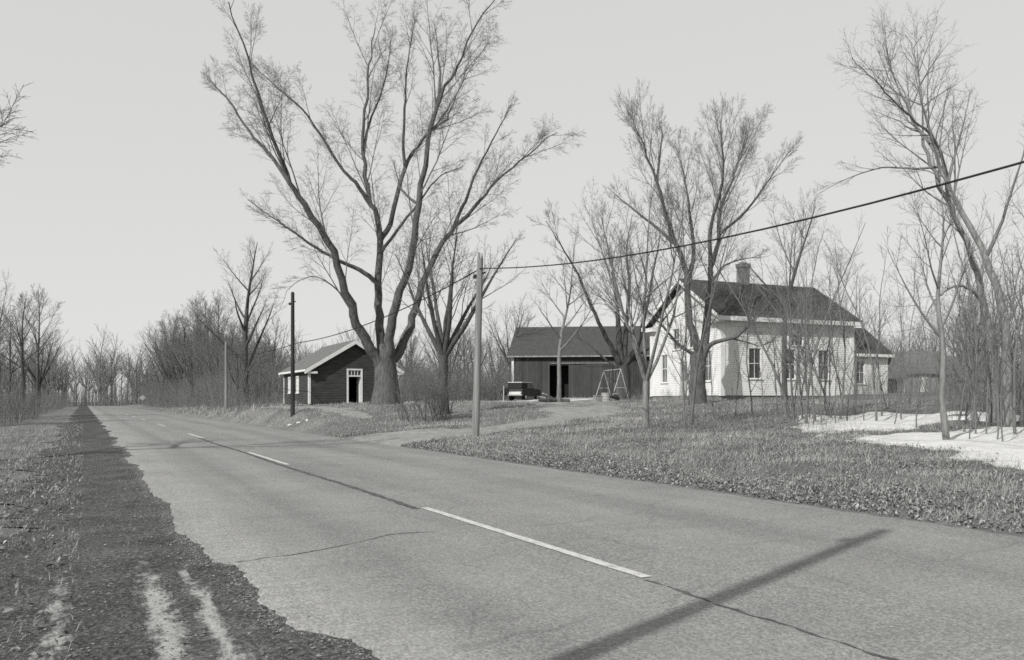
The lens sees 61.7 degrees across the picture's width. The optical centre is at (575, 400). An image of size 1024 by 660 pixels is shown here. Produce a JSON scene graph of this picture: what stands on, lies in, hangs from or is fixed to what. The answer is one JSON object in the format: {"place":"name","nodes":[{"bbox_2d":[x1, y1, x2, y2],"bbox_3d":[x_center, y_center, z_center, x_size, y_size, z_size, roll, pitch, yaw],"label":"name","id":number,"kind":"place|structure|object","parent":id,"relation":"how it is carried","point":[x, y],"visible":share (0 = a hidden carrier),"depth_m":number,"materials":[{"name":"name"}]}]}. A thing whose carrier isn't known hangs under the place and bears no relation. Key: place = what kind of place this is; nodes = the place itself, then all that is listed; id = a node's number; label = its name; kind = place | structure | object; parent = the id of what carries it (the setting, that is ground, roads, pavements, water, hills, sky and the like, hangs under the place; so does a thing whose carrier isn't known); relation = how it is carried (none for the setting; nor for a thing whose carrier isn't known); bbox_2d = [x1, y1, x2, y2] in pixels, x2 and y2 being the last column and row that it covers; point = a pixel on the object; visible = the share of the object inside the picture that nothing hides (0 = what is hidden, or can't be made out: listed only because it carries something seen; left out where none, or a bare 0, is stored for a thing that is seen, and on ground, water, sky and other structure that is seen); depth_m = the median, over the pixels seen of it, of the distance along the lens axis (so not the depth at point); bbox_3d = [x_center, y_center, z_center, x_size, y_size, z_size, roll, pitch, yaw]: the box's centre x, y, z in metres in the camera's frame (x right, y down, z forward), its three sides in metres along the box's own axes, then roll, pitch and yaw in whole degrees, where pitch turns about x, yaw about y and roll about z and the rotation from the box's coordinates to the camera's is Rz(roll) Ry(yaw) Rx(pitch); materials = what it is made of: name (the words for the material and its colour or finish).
{"place":"outdoors","nodes":[
{"label":"outdoors","id":0,"kind":"place"},
{"bbox_2d":[0,438,371,659],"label":"loose gravel","id":1,"kind":"structure","parent":0,"point":[368,657],"depth_m":7.76,"materials":[{"name":"gravel"}]},
{"bbox_2d":[343,397,625,446],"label":"driveway","id":2,"kind":"structure","parent":0,"point":[578,408],"depth_m":38.42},
{"bbox_2d":[501,382,541,400],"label":"parked car","id":3,"kind":"object","parent":2,"relation":"on","point":[524,390],"visible":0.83,"depth_m":80.20,"materials":[{"name":"metal"}]},
{"bbox_2d":[0,391,1023,659],"bbox_3d":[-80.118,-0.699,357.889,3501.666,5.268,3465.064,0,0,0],"label":"ground","id":4,"kind":"structure","parent":0,"point":[61,416],"depth_m":24.45,"materials":[{"name":"plant"}]},
{"bbox_2d":[0,271,22,345],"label":"bare tree","id":5,"kind":"object","parent":4,"relation":"on","point":[3,305],"visible":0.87,"depth_m":87.68,"materials":[{"name":"grey plant"}]},
{"bbox_2d":[0,316,34,395],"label":"bare tree","id":6,"kind":"object","parent":4,"relation":"on","point":[9,354],"visible":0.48,"depth_m":155.49,"materials":[{"name":"grey plant"}]},
{"bbox_2d":[0,83,38,165],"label":"bare tree","id":7,"kind":"object","parent":4,"relation":"on","point":[2,123],"visible":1,"depth_m":22.52,"materials":[{"name":"grey plant"}]},
{"bbox_2d":[0,291,59,406],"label":"bare tree","id":8,"kind":"object","parent":4,"relation":"on","point":[20,343],"visible":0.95,"depth_m":112.20,"materials":[{"name":"grey plant"}]},
{"bbox_2d":[0,284,64,407],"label":"bare tree","id":9,"kind":"object","parent":4,"relation":"on","point":[38,344],"visible":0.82,"depth_m":138.31,"materials":[{"name":"grey plant"}]},
{"bbox_2d":[0,317,75,406],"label":"bare tree","id":10,"kind":"object","parent":4,"relation":"on","point":[41,379],"visible":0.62,"depth_m":159.80,"materials":[{"name":"grey plant"}]},
{"bbox_2d":[132,320,204,379],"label":"bare tree","id":11,"kind":"object","parent":4,"relation":"on","point":[154,340],"visible":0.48,"depth_m":171.61,"materials":[{"name":"grey plant"}]},
{"bbox_2d":[153,308,186,380],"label":"bare tree","id":12,"kind":"object","parent":4,"relation":"on","point":[177,322],"visible":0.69,"depth_m":163.77,"materials":[{"name":"grey plant"}]},
{"bbox_2d":[152,339,192,388],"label":"bare tree","id":13,"kind":"object","parent":4,"relation":"on","point":[166,370],"visible":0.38,"depth_m":151.28,"materials":[{"name":"grey plant"}]},
{"bbox_2d":[158,309,204,388],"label":"bare tree","id":14,"kind":"object","parent":4,"relation":"on","point":[183,326],"visible":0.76,"depth_m":139.07,"materials":[{"name":"grey plant"}]},
{"bbox_2d":[153,323,224,405],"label":"bare tree","id":15,"kind":"object","parent":4,"relation":"on","point":[189,366],"visible":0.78,"depth_m":119.30,"materials":[{"name":"grey plant"}]},
{"bbox_2d":[0,405,379,659],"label":"road shoulder","id":16,"kind":"object","parent":4,"relation":"on","point":[207,643],"visible":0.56,"depth_m":7.61},
{"bbox_2d":[166,326,240,382],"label":"bare tree","id":17,"kind":"object","parent":4,"relation":"on","point":[189,352],"visible":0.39,"depth_m":137.07,"materials":[{"name":"grey plant"}]},
{"bbox_2d":[180,291,235,365],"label":"bare tree","id":18,"kind":"object","parent":4,"relation":"on","point":[208,311],"visible":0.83,"depth_m":134.79,"materials":[{"name":"grey plant"}]},
{"bbox_2d":[193,327,228,375],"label":"bare tree","id":19,"kind":"object","parent":4,"relation":"on","point":[217,351],"visible":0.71,"depth_m":111.26,"materials":[{"name":"grey plant"}]},
{"bbox_2d":[223,342,227,411],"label":"utility pole","id":20,"kind":"object","parent":4,"relation":"on","point":[226,376],"visible":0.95,"depth_m":75.90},
{"bbox_2d":[182,236,286,405],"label":"bare tree","id":21,"kind":"object","parent":4,"relation":"on","point":[244,326],"visible":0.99,"depth_m":87.90,"materials":[{"name":"grey plant"}]},
{"bbox_2d":[207,337,265,404],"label":"bare tree","id":22,"kind":"object","parent":4,"relation":"on","point":[234,365],"visible":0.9,"depth_m":86.27,"materials":[{"name":"grey plant"}]},
{"bbox_2d":[289,292,295,416],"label":"utility pole","id":23,"kind":"object","parent":4,"relation":"on","point":[292,409],"visible":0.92,"depth_m":49.91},
{"bbox_2d":[267,406,371,417],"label":"footpath","id":24,"kind":"structure","parent":4,"relation":"on","point":[353,414],"depth_m":48.50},
{"bbox_2d":[278,339,403,404],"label":"small wooden shed","id":25,"kind":"object","parent":4,"relation":"on","point":[339,373],"visible":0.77,"depth_m":64.45,"materials":[{"name":"black wood"}]},
{"bbox_2d":[199,0,584,404],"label":"bare tree","id":26,"kind":"object","parent":4,"relation":"on","point":[385,356],"visible":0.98,"depth_m":54.17,"materials":[{"name":"grey plant"}]},
{"bbox_2d":[398,330,431,377],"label":"bare tree","id":27,"kind":"object","parent":4,"relation":"on","point":[412,349],"visible":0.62,"depth_m":90.32,"materials":[{"name":"grey plant"}]},
{"bbox_2d":[384,361,457,421],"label":"shrub","id":28,"kind":"object","parent":4,"relation":"on","point":[418,405],"visible":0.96,"depth_m":43.56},
{"bbox_2d":[417,362,456,420],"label":"shrub","id":29,"kind":"object","parent":4,"relation":"on","point":[443,405],"visible":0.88,"depth_m":44.33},
{"bbox_2d":[368,206,528,414],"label":"bare tree","id":30,"kind":"object","parent":4,"relation":"on","point":[443,344],"visible":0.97,"depth_m":46.73,"materials":[{"name":"grey plant"}]},
{"bbox_2d":[415,315,485,386],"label":"bare tree","id":31,"kind":"object","parent":4,"relation":"on","point":[456,352],"visible":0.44,"depth_m":95.64,"materials":[{"name":"grey plant"}]},
{"bbox_2d":[451,321,499,374],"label":"bare tree","id":32,"kind":"object","parent":4,"relation":"on","point":[490,339],"visible":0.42,"depth_m":106.37,"materials":[{"name":"grey plant"}]},
{"bbox_2d":[472,252,485,436],"bbox_3d":[-3.535,-1.901,31.000,0.534,6.974,0.288,0,0,0],"label":"utility pole","id":33,"kind":"object","parent":4,"relation":"on","point":[478,276],"visible":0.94,"depth_m":30.89,"materials":[{"name":"wood"}]},
{"bbox_2d":[232,161,1023,354],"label":"telephone cable","id":34,"kind":"object","parent":33,"relation":"attached to","point":[942,184],"visible":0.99,"depth_m":18.26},
{"bbox_2d":[481,331,511,373],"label":"bare tree","id":35,"kind":"object","parent":4,"relation":"on","point":[489,355],"visible":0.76,"depth_m":98.12,"materials":[{"name":"grey plant"}]},
{"bbox_2d":[0,311,1020,411],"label":"woods","id":36,"kind":"object","parent":4,"relation":"on","point":[100,369],"visible":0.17,"depth_m":261.10,"materials":[{"name":"plant"}]},
{"bbox_2d":[0,313,1021,443],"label":"undergrowth","id":37,"kind":"object","parent":4,"relation":"on","point":[491,386],"visible":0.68,"depth_m":84.15,"materials":[{"name":"plant"}]},
{"bbox_2d":[482,293,539,381],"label":"bare tree","id":38,"kind":"object","parent":4,"relation":"on","point":[518,326],"visible":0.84,"depth_m":90.13,"materials":[{"name":"grey plant"}]},
{"bbox_2d":[0,397,1023,658],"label":"fallen leaves","id":39,"kind":"object","parent":4,"relation":"on","point":[862,506],"depth_m":15.93,"materials":[{"name":"plant"}]},
{"bbox_2d":[529,244,612,401],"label":"bare tree","id":40,"kind":"object","parent":4,"relation":"on","point":[560,349],"visible":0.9,"depth_m":59.95,"materials":[{"name":"grey plant"}]},
{"bbox_2d":[507,326,649,398],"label":"barn","id":41,"kind":"structure","parent":4,"relation":"on","point":[583,368],"depth_m":85.69,"materials":[{"name":"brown wood"}]},
{"bbox_2d":[585,364,612,397],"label":"sliding door","id":42,"kind":"structure","parent":41,"relation":"in","point":[593,372],"depth_m":84.85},
{"bbox_2d":[526,194,676,398],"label":"bare tree","id":43,"kind":"object","parent":4,"relation":"on","point":[624,359],"visible":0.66,"depth_m":70.57,"materials":[{"name":"grey plant"}]},
{"bbox_2d":[558,141,733,428],"bbox_3d":[2.338,-3.986,32.078,8.235,10.576,7.564,0,0,44],"label":"bare tree","id":44,"kind":"object","parent":4,"relation":"on","point":[646,373],"visible":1,"depth_m":31.83,"materials":[{"name":"grey plant"}]},
{"bbox_2d":[649,233,711,427],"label":"sapling","id":45,"kind":"object","parent":4,"relation":"on","point":[683,353],"visible":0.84,"depth_m":31.14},
{"bbox_2d":[665,248,709,423],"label":"sapling","id":46,"kind":"object","parent":4,"relation":"on","point":[690,392],"visible":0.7,"depth_m":31.98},
{"bbox_2d":[601,78,802,404],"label":"bare tree","id":47,"kind":"object","parent":4,"relation":"on","point":[717,210],"visible":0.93,"depth_m":51.21,"materials":[{"name":"grey plant"}]},
{"bbox_2d":[656,207,749,429],"bbox_3d":[4.479,-2.447,28.518,2.232,7.283,3.968,0,0,-29],"label":"sapling","id":48,"kind":"object","parent":4,"relation":"on","point":[693,390],"visible":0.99,"depth_m":28.71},
{"bbox_2d":[690,229,795,418],"bbox_3d":[6.675,-2.961,32.902,4.244,7.716,2.363,0,0,-27],"label":"sapling","id":49,"kind":"object","parent":4,"relation":"on","point":[766,353],"visible":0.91,"depth_m":32.98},
{"bbox_2d":[726,273,767,416],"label":"sapling","id":50,"kind":"object","parent":4,"relation":"on","point":[747,330],"visible":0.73,"depth_m":35.84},
{"bbox_2d":[732,318,772,419],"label":"sapling","id":51,"kind":"object","parent":4,"relation":"on","point":[767,377],"visible":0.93,"depth_m":34.26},
{"bbox_2d":[641,262,893,400],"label":"farmhouse","id":52,"kind":"object","parent":4,"relation":"on","point":[661,379],"visible":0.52,"depth_m":58.15,"materials":[{"name":"white paint"}]},
{"bbox_2d":[660,353,667,383],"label":"window","id":53,"kind":"structure","parent":52,"relation":"in","point":[664,362],"depth_m":61.74,"materials":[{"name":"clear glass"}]},
{"bbox_2d":[748,346,762,379],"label":"window","id":54,"kind":"structure","parent":52,"relation":"in","point":[752,366],"depth_m":56.10,"materials":[{"name":"clear glass"}]},
{"bbox_2d":[759,305,787,422],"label":"sapling","id":55,"kind":"object","parent":4,"relation":"on","point":[777,364],"visible":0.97,"depth_m":29.96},
{"bbox_2d":[728,185,825,399],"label":"bare tree","id":56,"kind":"object","parent":4,"relation":"on","point":[791,283],"visible":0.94,"depth_m":49.47,"materials":[{"name":"grey plant"}]},
{"bbox_2d":[760,284,794,416],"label":"sapling","id":57,"kind":"object","parent":4,"relation":"on","point":[774,352],"visible":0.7,"depth_m":35.01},
{"bbox_2d":[744,217,827,418],"bbox_3d":[8.114,-3.095,32.580,2.821,7.964,2.997,0,0,-28],"label":"sapling","id":58,"kind":"object","parent":4,"relation":"on","point":[799,383],"visible":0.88,"depth_m":32.08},
{"bbox_2d":[755,217,823,421],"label":"sapling","id":59,"kind":"object","parent":4,"relation":"on","point":[791,384],"visible":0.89,"depth_m":30.93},
{"bbox_2d":[750,267,838,417],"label":"sapling","id":60,"kind":"object","parent":4,"relation":"on","point":[823,389],"visible":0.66,"depth_m":32.32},
{"bbox_2d":[778,292,810,424],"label":"sapling","id":61,"kind":"object","parent":4,"relation":"on","point":[797,372],"visible":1,"depth_m":29.00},
{"bbox_2d":[759,253,830,379],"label":"sapling","id":62,"kind":"object","parent":4,"relation":"on","point":[792,312],"visible":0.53,"depth_m":35.85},
{"bbox_2d":[781,256,823,420],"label":"sapling","id":63,"kind":"object","parent":4,"relation":"on","point":[806,310],"visible":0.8,"depth_m":30.99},
{"bbox_2d":[776,286,831,424],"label":"sapling","id":64,"kind":"object","parent":4,"relation":"on","point":[805,329],"visible":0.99,"depth_m":29.20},
{"bbox_2d":[789,249,830,414],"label":"sapling","id":65,"kind":"object","parent":4,"relation":"on","point":[802,384],"visible":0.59,"depth_m":33.86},
{"bbox_2d":[787,266,842,417],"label":"sapling","id":66,"kind":"object","parent":4,"relation":"on","point":[806,344],"visible":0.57,"depth_m":33.01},
{"bbox_2d":[776,213,865,423],"bbox_3d":[8.446,-2.780,29.904,3.018,7.454,2.028,0,0,6],"label":"sapling","id":67,"kind":"object","parent":4,"relation":"on","point":[812,363],"visible":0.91,"depth_m":29.80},
{"bbox_2d":[811,303,836,424],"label":"sapling","id":68,"kind":"object","parent":4,"relation":"on","point":[821,367],"visible":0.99,"depth_m":28.95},
{"bbox_2d":[798,242,862,414],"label":"sapling","id":69,"kind":"object","parent":4,"relation":"on","point":[825,408],"visible":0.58,"depth_m":34.07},
{"bbox_2d":[812,268,848,404],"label":"sapling","id":70,"kind":"object","parent":4,"relation":"on","point":[829,371],"visible":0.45,"depth_m":35.82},
{"bbox_2d":[810,247,852,412],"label":"sapling","id":71,"kind":"object","parent":4,"relation":"on","point":[829,284],"visible":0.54,"depth_m":35.29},
{"bbox_2d":[820,290,851,421],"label":"sapling","id":72,"kind":"object","parent":4,"relation":"on","point":[836,358],"visible":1,"depth_m":29.05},
{"bbox_2d":[817,227,884,418],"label":"sapling","id":73,"kind":"object","parent":4,"relation":"on","point":[845,369],"visible":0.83,"depth_m":30.95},
{"bbox_2d":[826,259,880,414],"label":"sapling","id":74,"kind":"object","parent":4,"relation":"on","point":[856,373],"visible":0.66,"depth_m":32.93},
{"bbox_2d":[840,297,872,420],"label":"sapling","id":75,"kind":"object","parent":4,"relation":"on","point":[850,370],"visible":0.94,"depth_m":30.02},
{"bbox_2d":[842,292,877,419],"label":"sapling","id":76,"kind":"object","parent":4,"relation":"on","point":[859,359],"visible":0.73,"depth_m":29.99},
{"bbox_2d":[816,226,915,420],"bbox_3d":[10.207,-2.712,28.903,3.038,7.151,2.482,-8,-3,35],"label":"sapling","id":77,"kind":"object","parent":4,"relation":"on","point":[873,372],"visible":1,"depth_m":29.07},
{"bbox_2d":[790,411,970,436],"bbox_3d":[10.625,0.766,28.929,7.334,0.785,10.608,0,0,17],"label":"snow patch","id":78,"kind":"object","parent":4,"relation":"on","point":[886,419],"visible":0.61,"depth_m":28.79,"materials":[{"name":"snow"}]},
{"bbox_2d":[861,243,905,415],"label":"sapling","id":79,"kind":"object","parent":4,"relation":"on","point":[879,309],"visible":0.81,"depth_m":30.78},
{"bbox_2d":[878,272,924,419],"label":"sapling","id":80,"kind":"object","parent":4,"relation":"on","point":[901,355],"visible":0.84,"depth_m":29.97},
{"bbox_2d":[810,2,1000,422],"bbox_3d":[9.764,-6.412,27.759,9.070,14.631,6.195,0,0,-37],"label":"bare tree","id":81,"kind":"object","parent":4,"relation":"on","point":[991,417],"visible":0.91,"depth_m":27.91,"materials":[{"name":"grey plant"}]},
{"bbox_2d":[886,277,924,410],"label":"sapling","id":82,"kind":"object","parent":4,"relation":"on","point":[895,349],"visible":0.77,"depth_m":34.98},
{"bbox_2d":[894,299,916,423],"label":"sapling","id":83,"kind":"object","parent":4,"relation":"on","point":[903,335],"visible":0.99,"depth_m":27.85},
{"bbox_2d":[888,351,954,391],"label":"shed","id":84,"kind":"structure","parent":4,"relation":"on","point":[913,355],"depth_m":84.61,"materials":[{"name":"grey wood"}]},
{"bbox_2d":[909,296,934,427],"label":"sapling","id":85,"kind":"object","parent":4,"relation":"on","point":[919,375],"visible":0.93,"depth_m":25.96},
{"bbox_2d":[908,280,946,414],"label":"sapling","id":86,"kind":"object","parent":4,"relation":"on","point":[925,378],"visible":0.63,"depth_m":31.19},
{"bbox_2d":[836,0,1023,426],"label":"bare tree","id":87,"kind":"object","parent":4,"relation":"on","point":[1007,409],"visible":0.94,"depth_m":26.12,"materials":[{"name":"grey plant"}]},
{"bbox_2d":[909,281,950,412],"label":"sapling","id":88,"kind":"object","parent":4,"relation":"on","point":[918,354],"visible":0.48,"depth_m":33.09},
{"bbox_2d":[846,426,1023,469],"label":"snow patch","id":89,"kind":"object","parent":4,"relation":"on","point":[1011,444],"visible":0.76,"depth_m":20.10,"materials":[{"name":"snow"}]},
{"bbox_2d":[878,169,993,439],"bbox_3d":[8.330,-2.208,20.501,3.122,6.978,2.205,0,0,-23],"label":"bare tree","id":90,"kind":"object","parent":4,"relation":"on","point":[941,399],"visible":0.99,"depth_m":20.43,"materials":[{"name":"grey plant"}]},
{"bbox_2d":[906,250,973,410],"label":"sapling","id":91,"kind":"object","parent":4,"relation":"on","point":[948,339],"visible":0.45,"depth_m":31.93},
{"bbox_2d":[930,246,990,421],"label":"sapling","id":92,"kind":"object","parent":4,"relation":"on","point":[960,324],"visible":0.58,"depth_m":26.97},
{"bbox_2d":[925,230,1000,415],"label":"sapling","id":93,"kind":"object","parent":4,"relation":"on","point":[962,363],"visible":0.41,"depth_m":28.98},
{"bbox_2d":[929,267,999,433],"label":"sapling","id":94,"kind":"object","parent":4,"relation":"on","point":[975,403],"visible":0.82,"depth_m":22.07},
{"bbox_2d":[946,252,993,421],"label":"sapling","id":95,"kind":"object","parent":4,"relation":"on","point":[960,413],"visible":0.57,"depth_m":27.07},
{"bbox_2d":[956,307,985,438],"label":"sapling","id":96,"kind":"object","parent":4,"relation":"on","point":[972,392],"visible":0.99,"depth_m":20.91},
{"bbox_2d":[934,160,1023,426],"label":"sapling","id":97,"kind":"object","parent":4,"relation":"on","point":[975,329],"visible":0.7,"depth_m":25.10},
{"bbox_2d":[943,230,1014,431],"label":"sapling","id":98,"kind":"object","parent":4,"relation":"on","point":[968,399],"visible":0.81,"depth_m":22.61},
{"bbox_2d":[958,266,1000,433],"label":"sapling","id":99,"kind":"object","parent":4,"relation":"on","point":[987,408],"visible":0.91,"depth_m":22.12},
{"bbox_2d":[964,217,1023,434],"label":"sapling","id":100,"kind":"object","parent":4,"relation":"on","point":[1015,353],"visible":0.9,"depth_m":21.94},
{"bbox_2d":[966,208,1022,426],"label":"sapling","id":101,"kind":"object","parent":4,"relation":"on","point":[993,300],"visible":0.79,"depth_m":24.04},
{"bbox_2d":[967,189,1023,426],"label":"sapling","id":102,"kind":"object","parent":4,"relation":"on","point":[1021,418],"visible":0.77,"depth_m":24.47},
{"bbox_2d":[981,271,1014,439],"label":"sapling","id":103,"kind":"object","parent":4,"relation":"on","point":[997,398],"visible":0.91,"depth_m":20.98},
{"bbox_2d":[972,248,1023,411],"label":"sapling","id":104,"kind":"object","parent":4,"relation":"on","point":[985,388],"visible":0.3,"depth_m":29.96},
{"bbox_2d":[977,243,1023,367],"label":"sapling","id":105,"kind":"object","parent":4,"relation":"on","point":[1010,292],"visible":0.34,"depth_m":28.86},
{"bbox_2d":[978,286,1023,441],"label":"sapling","id":106,"kind":"object","parent":4,"relation":"on","point":[1001,398],"visible":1,"depth_m":19.89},
{"bbox_2d":[0,0,1023,401],"label":"sky","id":107,"kind":"structure","parent":0,"point":[125,193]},
{"bbox_2d":[87,405,1023,659],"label":"road","id":108,"kind":"structure","parent":0,"point":[449,588],"depth_m":8.61,"materials":[{"name":"asphalt"}]},
{"bbox_2d":[199,438,419,508],"bbox_3d":[-9.323,1.596,24.712,0.228,0.001,27.900,0,0,-30],"label":"road seam","id":109,"kind":"object","parent":108,"relation":"on","point":[381,496],"visible":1,"depth_m":16.88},
{"bbox_2d":[423,507,649,576],"bbox_3d":[-0.811,1.592,10.231,0.135,0.001,5.800,0,0,-30],"label":"lane marking","id":110,"kind":"object","parent":108,"relation":"on","point":[607,564],"visible":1,"depth_m":9.33,"materials":[{"name":"paint"}]},
{"bbox_2d":[644,579,899,659],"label":"road seam","id":111,"kind":"object","parent":108,"relation":"on","point":[741,611],"visible":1,"depth_m":6.23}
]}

